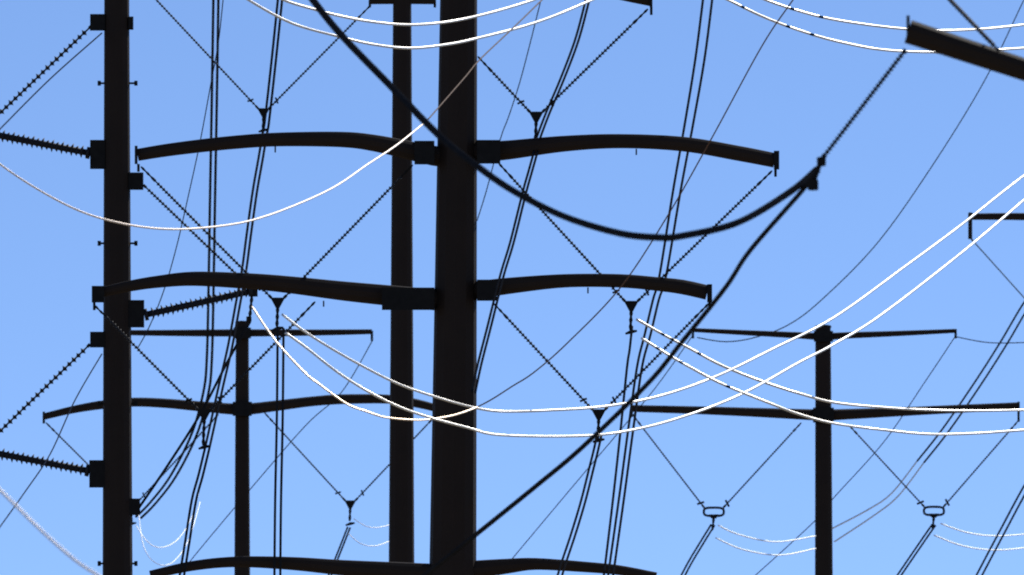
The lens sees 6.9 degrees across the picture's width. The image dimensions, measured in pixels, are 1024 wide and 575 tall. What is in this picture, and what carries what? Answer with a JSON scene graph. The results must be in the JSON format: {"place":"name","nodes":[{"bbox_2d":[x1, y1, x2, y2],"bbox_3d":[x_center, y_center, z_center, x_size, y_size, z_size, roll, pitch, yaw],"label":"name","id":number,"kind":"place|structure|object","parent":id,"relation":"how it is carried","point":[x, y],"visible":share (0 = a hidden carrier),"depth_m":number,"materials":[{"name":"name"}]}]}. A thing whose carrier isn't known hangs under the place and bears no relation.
{"place":"outdoors","nodes":[
{"label":"outdoors","id":0,"kind":"place"},
{"bbox_2d":[0,124,422,574],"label":"conductors copper weathered","id":1,"kind":"object","parent":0,"point":[26,515],"visible":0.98,"depth_m":135.26,"materials":[{"name":"beige metal"}]},
{"bbox_2d":[428,0,792,406],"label":"conductors copper dull","id":2,"kind":"object","parent":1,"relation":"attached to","point":[666,216],"visible":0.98,"depth_m":152.36,"materials":[{"name":"brown"}]},
{"bbox_2d":[43,329,431,419],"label":"pole arms","id":3,"kind":"object","parent":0,"point":[261,407],"visible":0.76,"depth_m":334.17},
{"bbox_2d":[251,306,477,420],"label":"aluminium wires","id":4,"kind":"object","parent":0,"point":[299,367],"visible":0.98,"depth_m":145.26,"materials":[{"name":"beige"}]},
{"bbox_2d":[369,0,434,3],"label":"pole arm","id":5,"kind":"object","parent":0,"point":[392,1],"visible":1,"depth_m":267.54},
{"bbox_2d":[104,0,773,574],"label":"pole arms","id":6,"kind":"object","parent":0,"point":[372,292],"visible":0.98,"depth_m":172.53},
{"bbox_2d":[0,0,1023,507],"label":"insulator rods","id":7,"kind":"object","parent":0,"point":[146,314],"visible":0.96,"depth_m":217.54,"materials":[{"name":"grey"}]},
{"bbox_2d":[0,0,1023,503],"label":"insulator sheds","id":8,"kind":"object","parent":7,"relation":"attached to","point":[956,6],"visible":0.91,"depth_m":217.47,"materials":[{"name":"grey"}]},
{"bbox_2d":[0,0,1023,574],"bbox_3d":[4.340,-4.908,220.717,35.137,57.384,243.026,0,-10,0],"label":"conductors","id":9,"kind":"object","parent":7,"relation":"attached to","point":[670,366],"visible":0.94,"depth_m":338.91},
{"bbox_2d":[136,461,1023,565],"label":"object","id":10,"kind":"object","parent":9,"relation":"attached to","point":[731,531],"visible":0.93,"depth_m":340.34,"materials":[{"name":"white metal"}]},
{"bbox_2d":[43,0,1019,565],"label":"hardware","id":11,"kind":"object","parent":7,"relation":"attached to","point":[423,298],"visible":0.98,"depth_m":173.22,"materials":[{"name":"black metal"}]},
{"bbox_2d":[135,0,1023,574],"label":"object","id":12,"kind":"object","parent":7,"relation":"attached to","point":[799,186],"visible":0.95,"depth_m":171.40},
{"bbox_2d":[904,20,1023,80],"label":"arm","id":13,"kind":"object","parent":7,"relation":"attached to","point":[945,43],"visible":1,"depth_m":81.55},
{"bbox_2d":[968,212,1023,238],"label":"arm","id":14,"kind":"object","parent":7,"relation":"attached to","point":[997,216],"visible":0.88,"depth_m":381.21},
{"bbox_2d":[0,0,1023,574],"label":"sky","id":15,"kind":"structure","parent":0,"point":[799,92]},
{"bbox_2d":[247,0,1023,437],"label":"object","id":16,"kind":"object","parent":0,"point":[651,326],"visible":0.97,"depth_m":157.50,"materials":[{"name":"white metal"}]},
{"bbox_2d":[656,5,823,387],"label":"conductor sleeves","id":17,"kind":"object","parent":16,"relation":"attached to","point":[663,334],"visible":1,"depth_m":177.44,"materials":[{"name":"grey metal"}]},
{"bbox_2d":[632,328,1018,419],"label":"pole arms","id":18,"kind":"object","parent":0,"point":[847,414],"visible":0.93,"depth_m":339.19},
{"label":"ground","id":19,"kind":"structure","parent":0,"visible":0},
{"bbox_2d":[103,0,132,574],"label":"pole","id":20,"kind":"object","parent":19,"relation":"on","point":[117,458],"visible":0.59,"depth_m":217.97,"materials":[{"name":"metal"}]},
{"bbox_2d":[234,321,249,574],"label":"pole","id":21,"kind":"object","parent":19,"relation":"on","point":[242,507],"visible":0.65,"depth_m":333.66,"materials":[{"name":"metal"}]},
{"bbox_2d":[389,0,413,562],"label":"pole","id":22,"kind":"object","parent":19,"relation":"on","point":[401,502],"visible":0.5,"depth_m":265.55,"materials":[{"name":"metal"}]},
{"bbox_2d":[429,0,476,574],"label":"pole","id":23,"kind":"object","parent":19,"relation":"on","point":[453,489],"visible":0.96,"depth_m":172.23,"materials":[{"name":"metal"}]},
{"bbox_2d":[815,325,832,574],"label":"pole","id":24,"kind":"object","parent":19,"relation":"on","point":[823,508],"visible":0.78,"depth_m":338.64,"materials":[{"name":"metal"}]}
]}

